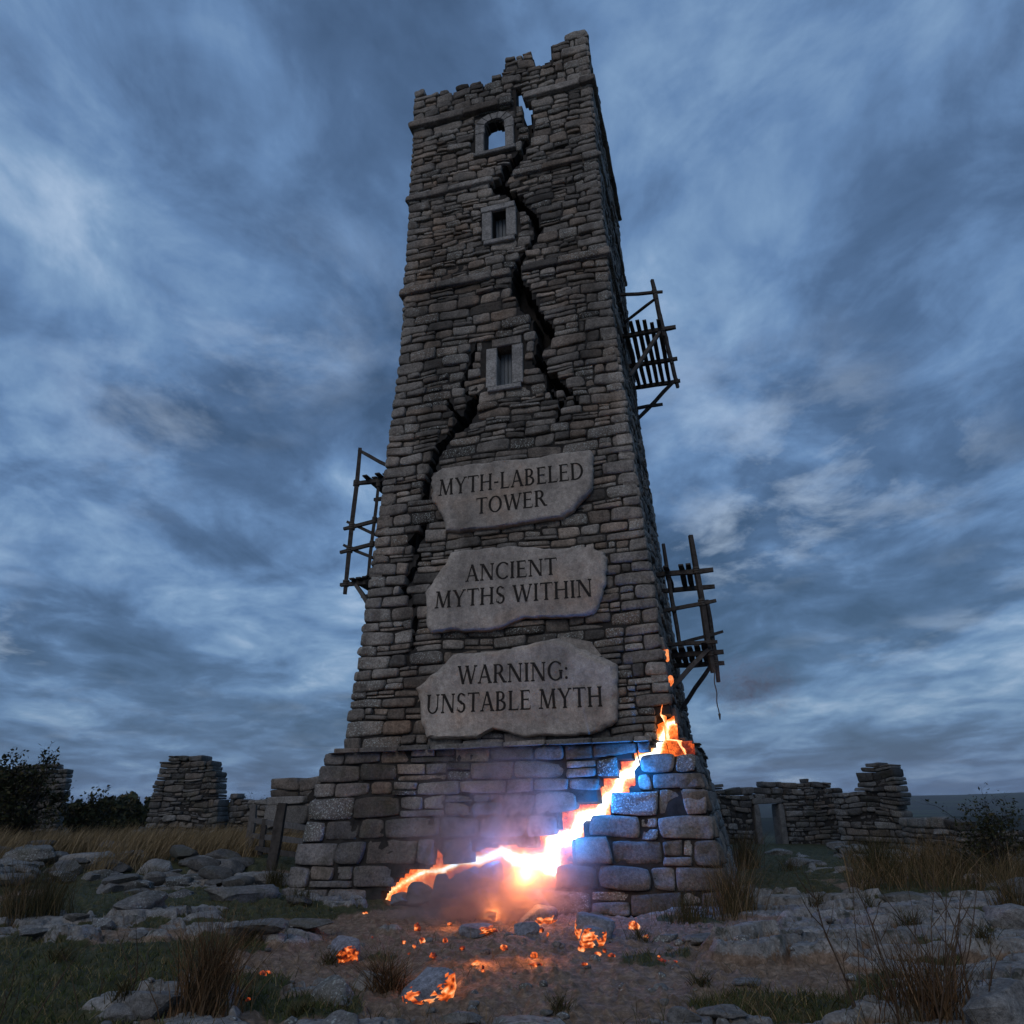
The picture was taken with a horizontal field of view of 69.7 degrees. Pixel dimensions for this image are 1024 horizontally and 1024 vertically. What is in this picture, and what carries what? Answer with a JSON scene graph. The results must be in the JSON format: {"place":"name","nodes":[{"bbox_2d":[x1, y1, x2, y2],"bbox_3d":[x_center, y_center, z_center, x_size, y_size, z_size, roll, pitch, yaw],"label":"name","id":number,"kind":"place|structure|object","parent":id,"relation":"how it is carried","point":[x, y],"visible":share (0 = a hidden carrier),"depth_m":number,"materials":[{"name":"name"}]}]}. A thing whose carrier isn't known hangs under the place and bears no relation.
{"place":"outdoors","nodes":[
{"label":"outdoors","id":0,"kind":"place"},
{"bbox_2d":[0,819,303,874],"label":"golden grass","id":1,"kind":"structure","parent":0,"point":[153,843],"depth_m":19.29,"materials":[{"name":"plant"}]},
{"bbox_2d":[0,836,1023,1023],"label":"ground","id":2,"kind":"structure","parent":0,"point":[596,984],"depth_m":7.81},
{"bbox_2d":[0,873,26,885],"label":"tumbled stone","id":3,"kind":"object","parent":2,"relation":"on","point":[6,876],"visible":0.47,"depth_m":14.95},
{"bbox_2d":[2,845,55,863],"bbox_3d":[-12.139,8.806,18.696,1.557,0.624,1.128,-11,-24,24],"label":"boulder","id":4,"kind":"object","parent":2,"relation":"on","point":[28,851],"visible":0.56,"depth_m":18.30,"materials":[{"name":"stone"}]},
{"bbox_2d":[19,928,48,936],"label":"boulder","id":5,"kind":"object","parent":2,"relation":"on","point":[32,932],"visible":0.78,"depth_m":9.26,"materials":[{"name":"stone"}]},
{"bbox_2d":[0,741,73,837],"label":"hawthorn tree","id":6,"kind":"object","parent":2,"relation":"on","point":[10,797],"visible":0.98,"depth_m":26.12,"materials":[{"name":"green plant"}]},
{"bbox_2d":[0,764,73,835],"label":"ruined wall","id":7,"kind":"structure","parent":2,"relation":"on","point":[67,775],"depth_m":31.91,"materials":[{"name":"stone"}]},
{"bbox_2d":[0,845,80,926],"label":"grass tussock","id":8,"kind":"object","parent":2,"relation":"on","point":[6,913],"depth_m":10.80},
{"bbox_2d":[0,940,91,1020],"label":"dead weed","id":9,"kind":"object","parent":2,"relation":"on","point":[19,988],"visible":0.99,"depth_m":5.82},
{"bbox_2d":[4,847,107,922],"bbox_3d":[-6.919,5.734,11.316,1.677,1.117,1.786,19,-29,-40],"label":"grass tussock","id":10,"kind":"object","parent":2,"relation":"on","point":[44,908],"depth_m":11.11,"materials":[{"name":"plant"}]},
{"bbox_2d":[41,937,91,962],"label":"grass tussock","id":11,"kind":"object","parent":2,"relation":"on","point":[59,954],"depth_m":7.70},
{"bbox_2d":[50,860,82,874],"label":"boulder","id":12,"kind":"object","parent":2,"relation":"on","point":[65,864],"visible":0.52,"depth_m":17.33,"materials":[{"name":"stone"}]},
{"bbox_2d":[63,913,89,921],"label":"boulder","id":13,"kind":"object","parent":2,"relation":"on","point":[72,917],"visible":0.99,"depth_m":10.66,"materials":[{"name":"stone"}]},
{"bbox_2d":[58,852,98,860],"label":"boulder","id":14,"kind":"object","parent":2,"relation":"on","point":[75,855],"visible":0.23,"depth_m":18.21,"materials":[{"name":"stone"}]},
{"bbox_2d":[51,783,116,837],"bbox_3d":[-16.729,11.851,28.839,2.284,2.329,2.294,8,-24,-22],"label":"bush","id":15,"kind":"object","parent":2,"relation":"on","point":[80,815],"visible":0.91,"depth_m":28.57,"materials":[{"name":"green plant"}]},
{"bbox_2d":[81,869,113,881],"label":"tumbled stone","id":16,"kind":"object","parent":2,"relation":"on","point":[105,872],"visible":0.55,"depth_m":16.92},
{"bbox_2d":[92,917,115,929],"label":"boulder","id":17,"kind":"object","parent":2,"relation":"on","point":[103,923],"visible":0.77,"depth_m":10.28,"materials":[{"name":"stone"}]},
{"bbox_2d":[61,929,153,1010],"bbox_3d":[-3.265,3.659,5.924,0.708,0.693,0.267,-4,-22,8],"label":"dead weed","id":18,"kind":"object","parent":2,"relation":"on","point":[128,968],"visible":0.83,"depth_m":5.92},
{"bbox_2d":[96,883,123,893],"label":"tumbled stone","id":19,"kind":"object","parent":2,"relation":"on","point":[110,887],"visible":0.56,"depth_m":14.92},
{"bbox_2d":[101,873,140,884],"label":"tumbled stone","id":20,"kind":"object","parent":19,"relation":"on","point":[119,878],"visible":0.97,"depth_m":15.13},
{"bbox_2d":[94,1003,137,1023],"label":"boulder","id":21,"kind":"object","parent":2,"relation":"on","point":[116,1011],"visible":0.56,"depth_m":5.60,"materials":[{"name":"stone"}]},
{"bbox_2d":[106,860,132,872],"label":"tumbled stone","id":22,"kind":"object","parent":2,"relation":"on","point":[123,868],"visible":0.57,"depth_m":17.44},
{"bbox_2d":[103,974,148,1003],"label":"grass tussock","id":23,"kind":"object","parent":2,"relation":"on","point":[121,989],"depth_m":5.83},
{"bbox_2d":[120,879,143,890],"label":"tumbled stone","id":24,"kind":"object","parent":2,"relation":"on","point":[133,884],"visible":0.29,"depth_m":15.10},
{"bbox_2d":[128,929,148,938],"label":"boulder","id":25,"kind":"object","parent":2,"relation":"on","point":[141,933],"visible":0.91,"depth_m":9.80,"materials":[{"name":"stone"}]},
{"bbox_2d":[112,890,167,909],"bbox_3d":[-5.726,6.045,11.326,0.784,0.365,0.518,25,-33,-48],"label":"boulder","id":26,"kind":"object","parent":2,"relation":"on","point":[149,899],"visible":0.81,"depth_m":11.21,"materials":[{"name":"stone"}]},
{"bbox_2d":[125,991,180,1019],"bbox_3d":[-2.780,3.841,5.707,0.437,0.235,0.284,-5,-22,10],"label":"boulder","id":27,"kind":"object","parent":2,"relation":"on","point":[142,1004],"visible":0.84,"depth_m":5.62,"materials":[{"name":"stone"}]},
{"bbox_2d":[143,871,165,885],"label":"tumbled stone","id":28,"kind":"object","parent":2,"relation":"on","point":[157,878],"visible":0.81,"depth_m":15.13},
{"bbox_2d":[137,858,172,874],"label":"boulder","id":29,"kind":"object","parent":2,"relation":"on","point":[156,863],"visible":0.5,"depth_m":17.21,"materials":[{"name":"stone"}]},
{"bbox_2d":[165,876,194,886],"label":"tumbled stone","id":30,"kind":"object","parent":2,"relation":"on","point":[176,881],"visible":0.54,"depth_m":15.08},
{"bbox_2d":[168,889,195,897],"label":"boulder","id":31,"kind":"object","parent":2,"relation":"on","point":[182,893],"visible":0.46,"depth_m":13.64,"materials":[{"name":"stone"}]},
{"bbox_2d":[169,845,198,859],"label":"tumbled stone","id":32,"kind":"object","parent":2,"relation":"on","point":[179,852],"visible":0.88,"depth_m":18.11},
{"bbox_2d":[145,755,228,835],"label":"ruined pier","id":33,"kind":"structure","parent":2,"relation":"on","point":[189,792],"depth_m":33.77,"materials":[{"name":"stone"}]},
{"bbox_2d":[187,856,220,870],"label":"tumbled stone","id":34,"kind":"object","parent":2,"relation":"on","point":[197,863],"visible":0.72,"depth_m":17.01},
{"bbox_2d":[121,898,295,1023],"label":"grass tussock","id":35,"kind":"object","parent":2,"relation":"on","point":[213,974],"depth_m":5.75,"materials":[{"name":"plant"}]},
{"bbox_2d":[204,868,233,879],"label":"tumbled stone","id":36,"kind":"object","parent":2,"relation":"on","point":[213,873],"visible":0.84,"depth_m":15.24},
{"bbox_2d":[205,849,240,858],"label":"boulder","id":37,"kind":"object","parent":2,"relation":"on","point":[222,854],"visible":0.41,"depth_m":18.26,"materials":[{"name":"stone"}]},
{"bbox_2d":[219,860,244,874],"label":"boulder","id":38,"kind":"object","parent":2,"relation":"on","point":[236,866],"visible":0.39,"depth_m":17.13,"materials":[{"name":"stone"}]},
{"bbox_2d":[222,875,255,886],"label":"tumbled stone","id":39,"kind":"object","parent":2,"relation":"on","point":[238,880],"visible":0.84,"depth_m":14.66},
{"bbox_2d":[228,857,254,867],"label":"tumbled stone","id":40,"kind":"object","parent":2,"relation":"on","point":[245,861],"visible":0.42,"depth_m":17.61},
{"bbox_2d":[204,884,281,902],"bbox_3d":[-4.778,6.805,12.999,1.304,0.369,0.762,8,-24,-22],"label":"boulder","id":41,"kind":"object","parent":2,"relation":"on","point":[252,893],"visible":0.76,"depth_m":12.79,"materials":[{"name":"stone"}]},
{"bbox_2d":[227,793,266,834],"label":"ruined wall","id":42,"kind":"structure","parent":2,"relation":"on","point":[239,806],"depth_m":34.06,"materials":[{"name":"stone"}]},
{"bbox_2d":[225,918,287,935],"bbox_3d":[-3.124,5.105,9.041,0.780,0.185,0.518,-2,-22,1],"label":"boulder","id":43,"kind":"object","parent":2,"relation":"on","point":[274,924],"visible":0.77,"depth_m":8.87,"materials":[{"name":"stone"}]},
{"bbox_2d":[253,871,279,884],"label":"boulder","id":44,"kind":"object","parent":2,"relation":"on","point":[259,878],"visible":0.5,"depth_m":15.06,"materials":[{"name":"stone"}]},
{"bbox_2d":[243,803,305,870],"bbox_3d":[-5.675,7.949,17.829,1.049,1.632,4.072,9,-24,-24],"label":"timber fence","id":45,"kind":"object","parent":2,"relation":"on","point":[279,824],"visible":0.77,"depth_m":17.27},
{"bbox_2d":[259,859,292,887],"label":"grass tussock","id":46,"kind":"object","parent":2,"relation":"on","point":[273,878],"depth_m":14.81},
{"bbox_2d":[264,776,320,836],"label":"ruined outbuilding","id":47,"kind":"structure","parent":2,"relation":"on","point":[297,795],"depth_m":24.67,"materials":[{"name":"stone"}]},
{"bbox_2d":[286,894,311,905],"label":"boulder","id":48,"kind":"object","parent":2,"relation":"on","point":[292,897],"visible":0.78,"depth_m":12.34,"materials":[{"name":"stone"}]},
{"bbox_2d":[285,882,317,907],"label":"grass tussock","id":49,"kind":"object","parent":2,"relation":"on","point":[306,893],"depth_m":12.39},
{"bbox_2d":[283,991,325,1017],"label":"grass tussock","id":50,"kind":"object","parent":2,"relation":"on","point":[294,1013],"depth_m":5.68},
{"bbox_2d":[289,918,333,929],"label":"boulder","id":51,"kind":"object","parent":2,"relation":"on","point":[306,923],"visible":0.94,"depth_m":9.67,"materials":[{"name":"stone"}]},
{"bbox_2d":[310,974,353,1005],"bbox_3d":[-1.506,4.039,6.125,0.458,0.292,0.291,-12,-24,25],"label":"boulder","id":52,"kind":"object","parent":2,"relation":"on","point":[330,983],"visible":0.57,"depth_m":6.09,"materials":[{"name":"stone"}]},
{"bbox_2d":[313,943,357,966],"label":"grass tussock","id":53,"kind":"object","parent":2,"relation":"on","point":[327,959],"depth_m":7.72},
{"bbox_2d":[321,1010,359,1023],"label":"boulder","id":54,"kind":"object","parent":2,"relation":"on","point":[340,1017],"visible":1,"depth_m":4.99,"materials":[{"name":"stone"}]},
{"bbox_2d":[330,935,360,962],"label":"fallen stone","id":55,"kind":"object","parent":2,"relation":"on","point":[350,942],"visible":0.69,"depth_m":7.94,"materials":[{"name":"grey"}]},
{"bbox_2d":[352,970,388,990],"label":"boulder","id":56,"kind":"object","parent":2,"relation":"on","point":[358,985],"visible":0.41,"depth_m":6.68,"materials":[{"name":"stone"}]},
{"bbox_2d":[323,942,435,996],"bbox_3d":[-1.231,4.185,6.719,1.187,0.447,1.264,-1,-22,0],"label":"grass tussock","id":57,"kind":"object","parent":2,"relation":"on","point":[387,973],"depth_m":6.68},
{"bbox_2d":[400,967,455,1004],"bbox_3d":[-0.732,4.129,6.389,0.477,0.292,0.327,3,-22,-11],"label":"fallen stone","id":58,"kind":"object","parent":2,"relation":"on","point":[428,984],"visible":0.79,"depth_m":6.29,"materials":[{"name":"grey"}]},
{"bbox_2d":[439,1010,482,1023],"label":"boulder","id":59,"kind":"object","parent":2,"relation":"on","point":[454,1017],"visible":0.93,"depth_m":5.61,"materials":[{"name":"stone"}]},
{"bbox_2d":[458,923,492,937],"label":"fallen stone","id":60,"kind":"object","parent":2,"relation":"on","point":[477,930],"visible":0.95,"depth_m":9.81,"materials":[{"name":"grey"}]},
{"bbox_2d":[0,852,1016,1023],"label":"short grass","id":61,"kind":"structure","parent":2,"relation":"on","point":[78,962],"depth_m":6.59,"materials":[{"name":"plant"}]},
{"bbox_2d":[282,29,737,917],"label":"stone tower","id":62,"kind":"structure","parent":2,"relation":"on","point":[514,315],"depth_m":15.74,"materials":[{"name":"grey"}]},
{"bbox_2d":[340,447,384,602],"bbox_3d":[-3.214,0.652,18.078,1.705,4.675,1.500,-7,-23,14],"label":"timber scaffold","id":63,"kind":"object","parent":62,"relation":"on","point":[357,583],"visible":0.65,"depth_m":17.77,"materials":[{"name":"wood"}]},
{"bbox_2d":[473,111,515,159],"bbox_3d":[-0.449,-10.615,20.847,1.221,1.532,0.481,-7,-23,14],"label":"window","id":64,"kind":"structure","parent":62,"relation":"in","point":[507,117],"depth_m":20.67,"materials":[{"name":"stone"}]},
{"bbox_2d":[481,200,517,245],"bbox_3d":[-0.309,-7.588,19.602,0.966,1.341,0.490,-7,-23,14],"label":"window","id":65,"kind":"structure","parent":62,"relation":"in","point":[506,230],"depth_m":19.44,"materials":[{"name":"stone"}]},
{"bbox_2d":[486,335,523,393],"bbox_3d":[-0.133,-3.558,17.868,0.922,1.632,0.564,-7,-23,14],"label":"window","id":66,"kind":"structure","parent":62,"relation":"in","point":[506,374],"depth_m":17.76,"materials":[{"name":"stone"}]},
{"bbox_2d":[431,450,593,533],"bbox_3d":[-0.045,-0.429,16.117,3.770,1.680,0.273,-7,-23,14],"label":"stone plaque","id":67,"kind":"object","parent":62,"relation":"attached to","point":[501,494],"visible":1,"depth_m":15.99,"materials":[{"name":"stone"}]},
{"bbox_2d":[425,546,607,633],"bbox_3d":[0.040,1.525,15.168,3.917,1.826,0.307,-7,-23,14],"label":"stone plaque","id":68,"kind":"object","parent":62,"relation":"attached to","point":[486,589],"visible":1,"depth_m":15.04,"materials":[{"name":"stone"}]},
{"bbox_2d":[416,636,618,739],"bbox_3d":[0.028,3.419,14.265,4.074,1.896,0.330,-7,-23,14],"label":"stone plaque","id":69,"kind":"object","parent":62,"relation":"attached to","point":[563,686],"visible":1,"depth_m":14.10,"materials":[{"name":"stone"}]},
{"bbox_2d":[620,279,679,419],"bbox_3d":[3.823,-4.478,20.420,1.537,2.878,3.335,-7,-22,14],"label":"timber scaffold","id":70,"kind":"object","parent":62,"relation":"attached to","point":[661,335],"visible":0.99,"depth_m":20.18,"materials":[{"name":"wood"}]},
{"bbox_2d":[656,535,724,719],"bbox_3d":[3.979,2.638,16.356,1.420,4.007,2.000,-7,-23,14],"label":"timber scaffold","id":71,"kind":"object","parent":62,"relation":"attached to","point":[709,653],"visible":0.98,"depth_m":16.11,"materials":[{"name":"wood"}]},
{"bbox_2d":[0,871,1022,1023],"bbox_3d":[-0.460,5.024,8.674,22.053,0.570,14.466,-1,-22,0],"label":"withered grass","id":72,"kind":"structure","parent":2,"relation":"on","point":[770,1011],"depth_m":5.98,"materials":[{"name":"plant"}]},
{"bbox_2d":[514,921,539,935],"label":"fallen stone","id":73,"kind":"object","parent":2,"relation":"on","point":[524,928],"visible":0.84,"depth_m":9.74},
{"bbox_2d":[518,904,557,924],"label":"fallen stone","id":74,"kind":"object","parent":2,"relation":"on","point":[540,914],"visible":0.74,"depth_m":11.20,"materials":[{"name":"grey"}]},
{"bbox_2d":[541,984,579,1014],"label":"grass tussock","id":75,"kind":"object","parent":2,"relation":"on","point":[560,1004],"depth_m":5.85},
{"bbox_2d":[578,925,606,947],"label":"fallen stone","id":76,"kind":"object","parent":2,"relation":"on","point":[591,936],"visible":0.91,"depth_m":8.56,"materials":[{"name":"orange"}]},
{"bbox_2d":[574,912,614,938],"bbox_3d":[1.070,5.404,9.575,0.526,0.326,0.566,-1,-22,0],"label":"fallen stone","id":77,"kind":"object","parent":2,"relation":"on","point":[606,924],"visible":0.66,"depth_m":9.41,"materials":[{"name":"grey"}]},
{"bbox_2d":[622,920,660,943],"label":"grass tussock","id":78,"kind":"object","parent":2,"relation":"on","point":[640,935],"depth_m":8.81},
{"bbox_2d":[653,934,677,942],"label":"boulder","id":79,"kind":"object","parent":2,"relation":"on","point":[667,938],"visible":0.8,"depth_m":8.90,"materials":[{"name":"stone"}]},
{"bbox_2d":[666,1006,701,1022],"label":"boulder","id":80,"kind":"object","parent":2,"relation":"on","point":[676,1014],"visible":0.94,"depth_m":4.98,"materials":[{"name":"stone"}]},
{"bbox_2d":[646,880,725,924],"bbox_3d":[2.705,5.885,11.093,1.246,0.672,1.057,-12,-24,25],"label":"grass tussock","id":81,"kind":"object","parent":2,"relation":"on","point":[694,918],"depth_m":10.99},
{"bbox_2d":[681,933,710,945],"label":"boulder","id":82,"kind":"object","parent":2,"relation":"on","point":[699,938],"visible":0.47,"depth_m":8.42,"materials":[{"name":"stone"}]},
{"bbox_2d":[680,962,721,987],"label":"grass tussock","id":83,"kind":"object","parent":2,"relation":"on","point":[701,980],"depth_m":6.55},
{"bbox_2d":[696,1004,747,1018],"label":"boulder","id":84,"kind":"object","parent":2,"relation":"on","point":[717,1011],"visible":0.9,"depth_m":5.08,"materials":[{"name":"stone"}]},
{"bbox_2d":[677,845,798,921],"bbox_3d":[3.464,5.678,11.317,1.794,1.166,1.717,12,-25,-30],"label":"grass tussock","id":85,"kind":"object","parent":2,"relation":"on","point":[730,902],"depth_m":11.15,"materials":[{"name":"plant"}]},
{"bbox_2d":[732,977,760,987],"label":"boulder","id":86,"kind":"object","parent":2,"relation":"on","point":[746,982],"visible":0.66,"depth_m":6.58,"materials":[{"name":"stone"}]},
{"bbox_2d":[729,825,779,870],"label":"grass tussock","id":87,"kind":"object","parent":2,"relation":"on","point":[745,852],"depth_m":17.56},
{"bbox_2d":[715,779,844,844],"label":"ruined wall","id":88,"kind":"structure","parent":2,"relation":"on","point":[803,812],"depth_m":32.89,"materials":[{"name":"stone"}]},
{"bbox_2d":[770,850,809,871],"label":"grass tussock","id":89,"kind":"object","parent":2,"relation":"on","point":[790,864],"depth_m":16.95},
{"bbox_2d":[784,857,821,866],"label":"boulder","id":90,"kind":"object","parent":2,"relation":"on","point":[807,860],"visible":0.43,"depth_m":18.25,"materials":[{"name":"stone"}]},
{"bbox_2d":[797,884,837,908],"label":"grass tussock","id":91,"kind":"object","parent":2,"relation":"on","point":[819,899],"depth_m":10.90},
{"bbox_2d":[832,762,912,850],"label":"ruined stone wall","id":92,"kind":"structure","parent":2,"relation":"on","point":[879,801],"depth_m":29.50,"materials":[{"name":"stone"}]},
{"bbox_2d":[795,860,962,1023],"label":"dead weed","id":93,"kind":"object","parent":2,"relation":"on","point":[843,973],"visible":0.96,"depth_m":5.34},
{"bbox_2d":[878,891,934,901],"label":"boulder","id":94,"kind":"object","parent":2,"relation":"on","point":[900,896],"visible":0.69,"depth_m":11.37,"materials":[{"name":"stone"}]},
{"bbox_2d":[887,904,931,926],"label":"grass tussock","id":95,"kind":"object","parent":2,"relation":"on","point":[907,919],"depth_m":8.42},
{"bbox_2d":[827,912,1006,1023],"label":"grass tussock","id":96,"kind":"object","parent":2,"relation":"on","point":[915,995],"depth_m":5.25,"materials":[{"name":"plant"}]},
{"bbox_2d":[823,828,1023,892],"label":"pale grass","id":97,"kind":"structure","parent":2,"relation":"on","point":[866,878],"depth_m":13.26,"materials":[{"name":"plant"}]},
{"bbox_2d":[869,857,1002,1023],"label":"dead weed","id":98,"kind":"object","parent":2,"relation":"on","point":[963,973],"visible":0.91,"depth_m":5.17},
{"bbox_2d":[893,820,981,881],"bbox_3d":[8.233,6.470,14.024,1.874,1.131,1.990,-13,-25,28],"label":"grass tussock","id":99,"kind":"object","parent":2,"relation":"on","point":[935,857],"depth_m":13.96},
{"bbox_2d":[899,816,1023,852],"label":"rubble wall","id":100,"kind":"structure","parent":2,"relation":"on","point":[929,824],"depth_m":25.98,"materials":[{"name":"stone"}]},
{"bbox_2d":[920,782,1023,875],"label":"bush","id":101,"kind":"object","parent":2,"relation":"on","point":[991,831],"visible":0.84,"depth_m":13.48,"materials":[{"name":"green plant"}]},
{"bbox_2d":[961,916,1018,959],"bbox_3d":[4.501,4.070,6.956,0.547,0.439,0.555,-1,-22,0],"label":"grass tussock","id":102,"kind":"object","parent":2,"relation":"on","point":[981,933],"depth_m":6.95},
{"bbox_2d":[962,977,1023,1023],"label":"boulder","id":103,"kind":"object","parent":2,"relation":"on","point":[1001,1001],"visible":1,"depth_m":4.79,"materials":[{"name":"stone"}]},
{"bbox_2d":[962,836,1023,905],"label":"grass tussock","id":104,"kind":"object","parent":2,"relation":"on","point":[1011,899],"depth_m":9.79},
{"bbox_2d":[982,903,1023,928],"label":"boulder","id":105,"kind":"object","parent":2,"relation":"on","point":[1005,915],"visible":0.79,"depth_m":8.38,"materials":[{"name":"stone"}]},
{"bbox_2d":[0,0,1023,805],"label":"sky","id":106,"kind":"structure","parent":0,"point":[204,211],"materials":[{"name":"blue"}]},
{"bbox_2d":[60,792,1023,840],"bbox_3d":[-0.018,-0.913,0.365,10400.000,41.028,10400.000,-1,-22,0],"label":"hills","id":107,"kind":"structure","parent":0,"point":[916,807],"depth_m":1312.46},
{"bbox_2d":[112,817,140,831],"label":"bush","id":108,"kind":"object","parent":107,"relation":"on","point":[129,820],"visible":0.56,"depth_m":36.80,"materials":[{"name":"green plant"}]},
{"bbox_2d":[58,790,267,826],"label":"distant hedge","id":109,"kind":"object","parent":107,"relation":"on","point":[129,805],"visible":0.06,"depth_m":67.75,"materials":[{"name":"green plant"}]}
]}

